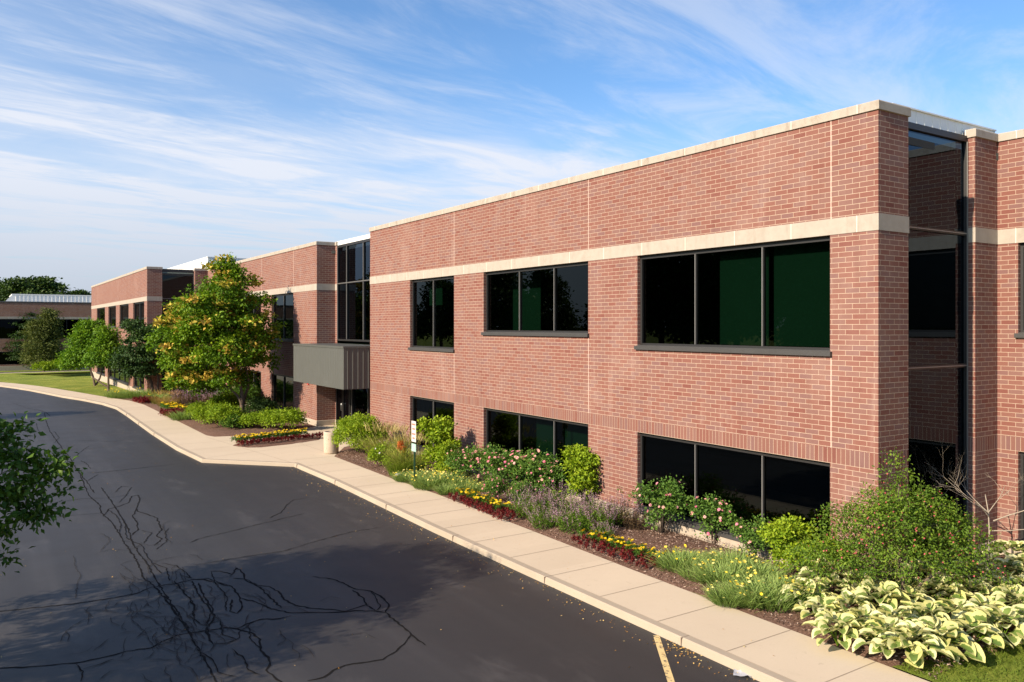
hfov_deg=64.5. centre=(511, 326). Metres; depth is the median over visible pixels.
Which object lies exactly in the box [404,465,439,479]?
yarrow clump
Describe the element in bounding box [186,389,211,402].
sage clump
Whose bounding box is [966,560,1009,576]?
hosta
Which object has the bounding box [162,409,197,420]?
artemisia clump
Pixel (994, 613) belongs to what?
hosta
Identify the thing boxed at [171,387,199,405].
sage clump
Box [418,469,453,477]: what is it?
yarrow clump
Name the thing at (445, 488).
silver mound
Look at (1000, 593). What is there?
hosta
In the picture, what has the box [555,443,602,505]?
ninebark shrub
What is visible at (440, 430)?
ninebark shrub
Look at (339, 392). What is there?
door
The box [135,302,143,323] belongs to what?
window
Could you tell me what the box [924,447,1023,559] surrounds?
bare shrub
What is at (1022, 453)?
window
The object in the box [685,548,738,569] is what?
daylily clump
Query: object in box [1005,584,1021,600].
hosta
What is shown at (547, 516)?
salvia clump
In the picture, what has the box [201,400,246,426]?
spirea shrub
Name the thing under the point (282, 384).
window
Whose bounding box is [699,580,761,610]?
daylily clump
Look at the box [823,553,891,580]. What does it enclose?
hosta
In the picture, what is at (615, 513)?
salvia clump
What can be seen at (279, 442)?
mulch bed
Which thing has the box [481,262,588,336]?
window
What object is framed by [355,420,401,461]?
feather grass
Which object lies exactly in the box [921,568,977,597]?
hosta
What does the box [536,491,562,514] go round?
salvia clump
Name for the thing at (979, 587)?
hosta
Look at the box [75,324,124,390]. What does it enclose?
magnolia tree
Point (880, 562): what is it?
hosta
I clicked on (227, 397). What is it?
spirea shrub
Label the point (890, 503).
berry bush
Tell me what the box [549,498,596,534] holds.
salvia clump
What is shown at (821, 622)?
hosta
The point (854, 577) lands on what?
hosta
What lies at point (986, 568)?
hosta
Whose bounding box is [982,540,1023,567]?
hosta
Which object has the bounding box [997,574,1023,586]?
hosta
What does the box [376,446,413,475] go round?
feather grass
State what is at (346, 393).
door
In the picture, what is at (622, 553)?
coleus
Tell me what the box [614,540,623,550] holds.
marigold
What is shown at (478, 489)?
yarrow clump
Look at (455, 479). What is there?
yarrow clump
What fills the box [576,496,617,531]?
salvia clump
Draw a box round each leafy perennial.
[216,412,244,429]
[235,411,262,428]
[365,442,397,466]
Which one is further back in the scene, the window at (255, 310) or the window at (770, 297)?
the window at (255, 310)
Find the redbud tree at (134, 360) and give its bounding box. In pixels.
[106,316,184,393]
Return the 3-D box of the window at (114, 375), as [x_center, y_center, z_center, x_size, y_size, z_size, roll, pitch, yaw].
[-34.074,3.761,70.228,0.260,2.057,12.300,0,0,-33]
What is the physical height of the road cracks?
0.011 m
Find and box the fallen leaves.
[0,431,773,680]
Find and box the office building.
[91,99,1023,581]
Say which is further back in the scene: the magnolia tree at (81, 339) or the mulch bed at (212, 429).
the magnolia tree at (81, 339)
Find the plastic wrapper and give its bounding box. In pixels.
[733,669,750,677]
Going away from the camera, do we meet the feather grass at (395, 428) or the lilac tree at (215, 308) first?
the feather grass at (395, 428)
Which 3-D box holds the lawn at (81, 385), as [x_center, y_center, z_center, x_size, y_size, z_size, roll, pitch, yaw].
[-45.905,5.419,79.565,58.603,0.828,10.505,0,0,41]
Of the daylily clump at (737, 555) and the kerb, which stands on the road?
the kerb
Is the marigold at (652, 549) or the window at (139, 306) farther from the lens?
the window at (139, 306)
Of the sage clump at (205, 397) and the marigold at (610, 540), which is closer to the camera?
the marigold at (610, 540)
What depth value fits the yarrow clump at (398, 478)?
26.15 m
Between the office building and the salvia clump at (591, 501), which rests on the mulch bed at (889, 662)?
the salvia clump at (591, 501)
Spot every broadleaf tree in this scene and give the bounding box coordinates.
[0,275,72,300]
[64,287,90,294]
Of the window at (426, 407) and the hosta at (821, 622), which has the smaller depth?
the hosta at (821, 622)
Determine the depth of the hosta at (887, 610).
12.96 m
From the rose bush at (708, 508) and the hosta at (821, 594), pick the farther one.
the rose bush at (708, 508)
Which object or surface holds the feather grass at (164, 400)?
on the mulch bed at (212, 429)
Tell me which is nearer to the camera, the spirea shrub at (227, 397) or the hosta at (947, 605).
the hosta at (947, 605)
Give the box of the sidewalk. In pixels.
[0,382,928,681]
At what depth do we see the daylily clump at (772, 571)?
15.91 m
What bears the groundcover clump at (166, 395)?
on the mulch bed at (212, 429)
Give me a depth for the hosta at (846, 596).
13.52 m
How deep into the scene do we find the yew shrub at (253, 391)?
47.91 m
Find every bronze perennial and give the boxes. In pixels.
[605,491,642,525]
[620,510,647,530]
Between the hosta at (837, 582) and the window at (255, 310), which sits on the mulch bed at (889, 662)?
the hosta at (837, 582)
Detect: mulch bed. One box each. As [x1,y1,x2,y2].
[115,394,315,436]
[233,436,319,447]
[334,446,1023,667]
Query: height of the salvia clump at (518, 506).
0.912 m
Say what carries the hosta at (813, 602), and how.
on the mulch bed at (889, 662)
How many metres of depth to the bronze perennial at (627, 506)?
20.21 m
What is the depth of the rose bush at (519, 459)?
23.89 m
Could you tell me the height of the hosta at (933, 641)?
0.646 m
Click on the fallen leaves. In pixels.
(502, 605)
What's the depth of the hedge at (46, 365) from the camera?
98.34 m
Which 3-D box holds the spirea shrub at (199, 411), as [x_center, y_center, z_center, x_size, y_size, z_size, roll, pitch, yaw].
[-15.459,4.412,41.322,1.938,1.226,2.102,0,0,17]
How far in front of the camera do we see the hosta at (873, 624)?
12.11 m
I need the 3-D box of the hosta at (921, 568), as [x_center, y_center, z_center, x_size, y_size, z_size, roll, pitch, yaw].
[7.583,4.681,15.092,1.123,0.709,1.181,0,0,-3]
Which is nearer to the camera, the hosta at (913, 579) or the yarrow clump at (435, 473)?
the hosta at (913, 579)
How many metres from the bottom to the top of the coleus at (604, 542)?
0.217 m
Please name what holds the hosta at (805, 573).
on the mulch bed at (889, 662)
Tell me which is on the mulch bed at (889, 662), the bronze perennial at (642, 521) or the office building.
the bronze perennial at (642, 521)
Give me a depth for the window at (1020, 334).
17.72 m
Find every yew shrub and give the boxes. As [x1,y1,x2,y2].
[225,383,262,404]
[244,394,279,413]
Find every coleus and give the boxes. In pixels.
[600,539,607,546]
[619,550,625,558]
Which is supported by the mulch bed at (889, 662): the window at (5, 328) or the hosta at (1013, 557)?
the hosta at (1013, 557)
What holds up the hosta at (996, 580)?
on the mulch bed at (889, 662)
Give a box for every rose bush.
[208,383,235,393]
[441,443,479,479]
[457,442,507,487]
[477,448,524,492]
[480,472,510,500]
[499,446,550,487]
[516,451,572,497]
[628,475,692,533]
[685,491,739,544]
[726,513,775,559]
[729,517,749,534]
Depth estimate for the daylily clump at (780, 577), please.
15.28 m
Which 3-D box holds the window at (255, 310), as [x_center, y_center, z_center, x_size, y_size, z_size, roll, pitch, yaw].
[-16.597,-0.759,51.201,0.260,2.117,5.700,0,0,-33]
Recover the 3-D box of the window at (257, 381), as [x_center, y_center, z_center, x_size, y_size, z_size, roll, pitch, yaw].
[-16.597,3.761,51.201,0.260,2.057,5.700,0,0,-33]
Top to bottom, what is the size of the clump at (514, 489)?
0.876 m
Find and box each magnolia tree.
[51,317,109,385]
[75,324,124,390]
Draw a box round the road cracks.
[1,403,424,681]
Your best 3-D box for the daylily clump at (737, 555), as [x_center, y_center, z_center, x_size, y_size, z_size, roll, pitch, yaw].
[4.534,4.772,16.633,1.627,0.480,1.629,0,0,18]
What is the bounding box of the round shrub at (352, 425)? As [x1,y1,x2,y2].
[328,411,390,452]
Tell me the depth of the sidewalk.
16.80 m
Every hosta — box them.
[778,577,839,608]
[791,596,844,622]
[795,559,861,590]
[796,574,854,601]
[801,609,876,649]
[816,590,881,617]
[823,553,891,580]
[828,606,903,648]
[833,570,885,596]
[843,616,928,667]
[847,575,923,615]
[852,552,920,581]
[864,603,918,625]
[869,620,968,664]
[876,559,918,587]
[883,584,934,608]
[889,559,951,590]
[897,617,964,662]
[901,600,950,622]
[906,613,985,662]
[911,574,974,601]
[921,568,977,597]
[926,598,995,638]
[933,577,992,600]
[935,559,1004,586]
[950,612,1013,648]
[951,593,1005,627]
[953,604,1023,645]
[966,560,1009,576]
[968,576,1011,597]
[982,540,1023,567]
[986,583,1023,606]
[991,558,1023,584]
[996,603,1023,642]
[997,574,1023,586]
[1001,553,1023,574]
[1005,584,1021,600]
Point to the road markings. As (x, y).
(665, 664)
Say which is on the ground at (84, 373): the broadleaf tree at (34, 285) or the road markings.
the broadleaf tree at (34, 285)
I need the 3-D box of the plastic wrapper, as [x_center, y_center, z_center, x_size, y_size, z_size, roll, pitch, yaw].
[3.399,5.120,11.965,0.250,0.045,0.180,0,0,18]
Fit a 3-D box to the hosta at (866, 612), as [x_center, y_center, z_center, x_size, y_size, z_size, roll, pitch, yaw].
[5.528,4.726,12.771,1.049,0.606,1.027,0,0,-8]
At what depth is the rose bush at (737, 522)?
18.21 m
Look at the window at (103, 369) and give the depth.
80.02 m
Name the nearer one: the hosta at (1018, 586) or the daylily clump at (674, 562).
the hosta at (1018, 586)
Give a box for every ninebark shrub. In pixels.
[416,414,464,471]
[432,439,459,474]
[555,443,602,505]
[756,513,855,576]
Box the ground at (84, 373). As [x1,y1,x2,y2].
[0,369,953,681]
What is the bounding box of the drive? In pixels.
[0,370,86,372]
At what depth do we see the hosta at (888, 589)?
13.70 m
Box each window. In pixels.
[0,319,35,338]
[0,351,32,364]
[54,319,87,337]
[96,366,104,376]
[98,307,104,325]
[107,306,115,327]
[109,364,128,385]
[119,304,128,327]
[132,377,143,390]
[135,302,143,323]
[238,368,260,398]
[249,304,260,314]
[273,293,293,341]
[273,374,292,410]
[408,276,454,351]
[408,396,453,451]
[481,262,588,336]
[483,408,588,497]
[634,236,831,355]
[635,433,829,549]
[1014,243,1023,337]
[1019,452,1023,540]
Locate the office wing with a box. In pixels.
[0,294,90,370]
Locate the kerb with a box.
[0,385,794,681]
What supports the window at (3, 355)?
in the office wing
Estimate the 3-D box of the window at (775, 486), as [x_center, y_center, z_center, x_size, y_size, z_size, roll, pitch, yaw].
[4.842,3.761,18.592,0.260,2.057,5.770,0,0,-33]
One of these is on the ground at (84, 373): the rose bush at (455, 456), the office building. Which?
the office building
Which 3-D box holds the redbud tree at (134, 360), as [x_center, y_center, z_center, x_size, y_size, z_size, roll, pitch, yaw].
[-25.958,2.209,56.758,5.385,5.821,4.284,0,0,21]
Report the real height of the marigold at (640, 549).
0.254 m
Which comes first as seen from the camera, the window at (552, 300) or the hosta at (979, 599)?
the hosta at (979, 599)
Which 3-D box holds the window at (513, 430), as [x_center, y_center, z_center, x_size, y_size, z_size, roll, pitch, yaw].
[0.634,3.761,24.993,0.260,2.057,5.710,0,0,-33]
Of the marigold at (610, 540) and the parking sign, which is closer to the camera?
the marigold at (610, 540)
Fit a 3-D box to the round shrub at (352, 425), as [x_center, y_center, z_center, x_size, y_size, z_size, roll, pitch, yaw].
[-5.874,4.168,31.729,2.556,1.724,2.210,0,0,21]
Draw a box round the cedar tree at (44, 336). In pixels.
[16,307,67,371]
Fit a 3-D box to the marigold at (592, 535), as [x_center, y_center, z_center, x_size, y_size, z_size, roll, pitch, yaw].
[1.883,4.861,18.629,0.233,0.240,0.248,0,0,27]
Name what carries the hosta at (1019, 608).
on the mulch bed at (889, 662)
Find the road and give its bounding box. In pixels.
[0,387,758,681]
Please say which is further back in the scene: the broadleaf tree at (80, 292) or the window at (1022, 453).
the broadleaf tree at (80, 292)
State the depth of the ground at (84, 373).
104.32 m
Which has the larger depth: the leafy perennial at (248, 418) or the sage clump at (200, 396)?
the sage clump at (200, 396)
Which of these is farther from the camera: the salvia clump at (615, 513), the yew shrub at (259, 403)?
the yew shrub at (259, 403)
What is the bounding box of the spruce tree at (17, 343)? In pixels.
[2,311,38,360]
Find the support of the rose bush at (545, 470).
on the mulch bed at (889, 662)
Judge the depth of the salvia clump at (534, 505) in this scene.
20.55 m
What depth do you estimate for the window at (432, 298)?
30.54 m
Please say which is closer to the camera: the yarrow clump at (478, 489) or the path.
the yarrow clump at (478, 489)
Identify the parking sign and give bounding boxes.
[411,421,415,486]
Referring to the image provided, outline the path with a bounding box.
[19,370,89,372]
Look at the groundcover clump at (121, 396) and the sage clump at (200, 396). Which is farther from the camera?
the groundcover clump at (121, 396)
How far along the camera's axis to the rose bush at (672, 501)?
19.30 m
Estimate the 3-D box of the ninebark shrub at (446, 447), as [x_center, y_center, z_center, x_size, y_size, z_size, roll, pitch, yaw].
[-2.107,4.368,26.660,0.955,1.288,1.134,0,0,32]
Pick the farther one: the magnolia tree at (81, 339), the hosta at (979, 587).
the magnolia tree at (81, 339)
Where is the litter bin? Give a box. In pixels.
[323,431,338,453]
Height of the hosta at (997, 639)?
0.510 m
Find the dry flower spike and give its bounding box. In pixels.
[397,440,406,450]
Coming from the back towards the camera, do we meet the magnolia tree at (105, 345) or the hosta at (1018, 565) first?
the magnolia tree at (105, 345)
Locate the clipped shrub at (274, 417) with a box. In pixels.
[254,406,309,428]
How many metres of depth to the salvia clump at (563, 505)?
20.60 m
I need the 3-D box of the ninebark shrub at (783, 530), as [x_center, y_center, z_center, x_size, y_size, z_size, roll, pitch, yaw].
[5.811,4.424,16.115,1.523,1.206,1.927,0,0,-33]
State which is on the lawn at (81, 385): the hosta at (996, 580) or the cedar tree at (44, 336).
the cedar tree at (44, 336)
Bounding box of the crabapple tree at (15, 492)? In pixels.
[0,411,87,574]
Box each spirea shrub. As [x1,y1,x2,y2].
[182,400,208,417]
[190,401,217,422]
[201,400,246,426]
[205,390,248,406]
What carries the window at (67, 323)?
in the office wing
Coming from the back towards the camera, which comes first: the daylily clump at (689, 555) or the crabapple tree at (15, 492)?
the daylily clump at (689, 555)
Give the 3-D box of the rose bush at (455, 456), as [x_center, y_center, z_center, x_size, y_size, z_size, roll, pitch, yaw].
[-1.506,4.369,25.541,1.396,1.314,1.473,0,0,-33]
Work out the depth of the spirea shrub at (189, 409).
43.38 m
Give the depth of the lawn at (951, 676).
11.85 m
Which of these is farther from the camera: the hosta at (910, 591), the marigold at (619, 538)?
the marigold at (619, 538)
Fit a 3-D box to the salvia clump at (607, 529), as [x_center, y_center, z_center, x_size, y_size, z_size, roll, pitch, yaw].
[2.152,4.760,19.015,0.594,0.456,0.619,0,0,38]
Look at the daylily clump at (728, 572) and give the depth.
15.66 m
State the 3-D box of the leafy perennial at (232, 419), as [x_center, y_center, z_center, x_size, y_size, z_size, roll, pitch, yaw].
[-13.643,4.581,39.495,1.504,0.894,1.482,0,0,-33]
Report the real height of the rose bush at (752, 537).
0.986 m
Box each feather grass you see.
[147,389,171,403]
[150,390,180,405]
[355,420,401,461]
[371,421,418,453]
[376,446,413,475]
[382,428,435,472]
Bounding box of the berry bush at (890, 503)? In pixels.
[782,447,1020,595]
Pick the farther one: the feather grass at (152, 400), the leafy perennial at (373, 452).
the feather grass at (152, 400)
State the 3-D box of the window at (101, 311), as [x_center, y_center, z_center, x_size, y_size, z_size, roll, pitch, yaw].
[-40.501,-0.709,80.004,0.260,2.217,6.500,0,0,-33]
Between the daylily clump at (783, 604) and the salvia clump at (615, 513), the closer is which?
the daylily clump at (783, 604)
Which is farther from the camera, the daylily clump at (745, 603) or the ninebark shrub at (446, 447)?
the ninebark shrub at (446, 447)
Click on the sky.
(135, 134)
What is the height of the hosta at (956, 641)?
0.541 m
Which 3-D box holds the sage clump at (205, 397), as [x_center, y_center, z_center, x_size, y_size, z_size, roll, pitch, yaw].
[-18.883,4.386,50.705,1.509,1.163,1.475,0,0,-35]
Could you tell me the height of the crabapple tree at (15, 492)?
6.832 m
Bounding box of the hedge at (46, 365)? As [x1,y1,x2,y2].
[30,359,87,370]
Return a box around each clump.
[102,387,140,397]
[111,387,155,398]
[127,388,170,397]
[137,392,171,398]
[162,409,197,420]
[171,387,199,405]
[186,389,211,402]
[196,390,221,402]
[388,469,419,482]
[401,470,452,490]
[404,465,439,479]
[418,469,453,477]
[425,468,478,487]
[443,477,481,490]
[460,480,486,492]
[503,484,548,518]
[505,477,536,508]
[522,495,556,522]
[528,505,555,528]
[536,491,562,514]
[541,479,579,510]
[542,508,569,527]
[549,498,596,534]
[552,491,586,522]
[570,488,605,516]
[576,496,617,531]
[590,520,616,537]
[592,495,630,526]
[640,544,714,572]
[667,547,706,564]
[668,560,725,583]
[681,555,768,587]
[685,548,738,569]
[695,545,768,571]
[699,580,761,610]
[700,574,787,609]
[716,555,797,582]
[728,570,830,613]
[758,572,813,595]
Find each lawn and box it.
[0,374,126,396]
[892,629,1023,681]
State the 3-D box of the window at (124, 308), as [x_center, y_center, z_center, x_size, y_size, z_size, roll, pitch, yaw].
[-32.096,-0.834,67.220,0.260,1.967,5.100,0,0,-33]
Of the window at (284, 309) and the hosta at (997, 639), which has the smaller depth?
the hosta at (997, 639)
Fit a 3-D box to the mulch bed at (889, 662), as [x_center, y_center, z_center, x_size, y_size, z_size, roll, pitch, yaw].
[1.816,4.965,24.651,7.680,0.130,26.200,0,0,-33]
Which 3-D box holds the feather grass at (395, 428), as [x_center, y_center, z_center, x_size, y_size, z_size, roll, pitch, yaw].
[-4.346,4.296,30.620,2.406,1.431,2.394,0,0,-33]
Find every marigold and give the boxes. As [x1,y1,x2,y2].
[589,532,596,540]
[606,538,616,548]
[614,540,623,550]
[616,535,623,543]
[636,547,644,558]
[647,547,655,553]
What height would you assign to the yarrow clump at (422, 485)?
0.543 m
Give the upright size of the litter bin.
0.860 m
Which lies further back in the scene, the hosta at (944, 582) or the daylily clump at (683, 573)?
the daylily clump at (683, 573)
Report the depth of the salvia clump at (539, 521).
19.93 m
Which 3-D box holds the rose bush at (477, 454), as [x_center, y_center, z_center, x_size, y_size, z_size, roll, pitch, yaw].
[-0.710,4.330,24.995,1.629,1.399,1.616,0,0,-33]
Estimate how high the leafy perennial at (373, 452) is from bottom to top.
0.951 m
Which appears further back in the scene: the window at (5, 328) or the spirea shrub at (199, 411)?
the window at (5, 328)
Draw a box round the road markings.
[653,635,674,681]
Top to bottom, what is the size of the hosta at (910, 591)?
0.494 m
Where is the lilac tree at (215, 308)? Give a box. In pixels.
[136,252,287,413]
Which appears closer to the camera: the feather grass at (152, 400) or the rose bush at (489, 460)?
the rose bush at (489, 460)
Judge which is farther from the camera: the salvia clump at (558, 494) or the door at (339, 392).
the door at (339, 392)
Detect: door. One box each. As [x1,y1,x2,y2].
[336,389,342,424]
[343,389,350,418]
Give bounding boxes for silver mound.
[431,482,463,494]
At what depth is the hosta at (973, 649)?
12.04 m
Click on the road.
(526, 632)
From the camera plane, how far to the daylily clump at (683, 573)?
15.95 m
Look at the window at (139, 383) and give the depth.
61.59 m
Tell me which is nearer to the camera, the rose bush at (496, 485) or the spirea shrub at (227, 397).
the rose bush at (496, 485)
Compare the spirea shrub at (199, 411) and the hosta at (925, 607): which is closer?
the hosta at (925, 607)
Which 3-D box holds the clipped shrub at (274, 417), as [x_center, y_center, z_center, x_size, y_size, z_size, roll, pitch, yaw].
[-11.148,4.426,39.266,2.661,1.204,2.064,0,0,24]
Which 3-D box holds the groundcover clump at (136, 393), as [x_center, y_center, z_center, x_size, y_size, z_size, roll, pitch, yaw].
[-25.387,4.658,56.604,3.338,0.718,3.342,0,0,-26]
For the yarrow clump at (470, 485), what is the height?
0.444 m
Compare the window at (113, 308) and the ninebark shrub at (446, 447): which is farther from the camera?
the window at (113, 308)
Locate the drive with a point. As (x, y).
(41, 371)
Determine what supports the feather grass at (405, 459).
on the mulch bed at (889, 662)
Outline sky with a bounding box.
[0,0,1023,292]
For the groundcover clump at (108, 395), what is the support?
on the lawn at (81, 385)
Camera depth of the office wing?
115.09 m
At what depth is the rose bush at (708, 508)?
18.48 m

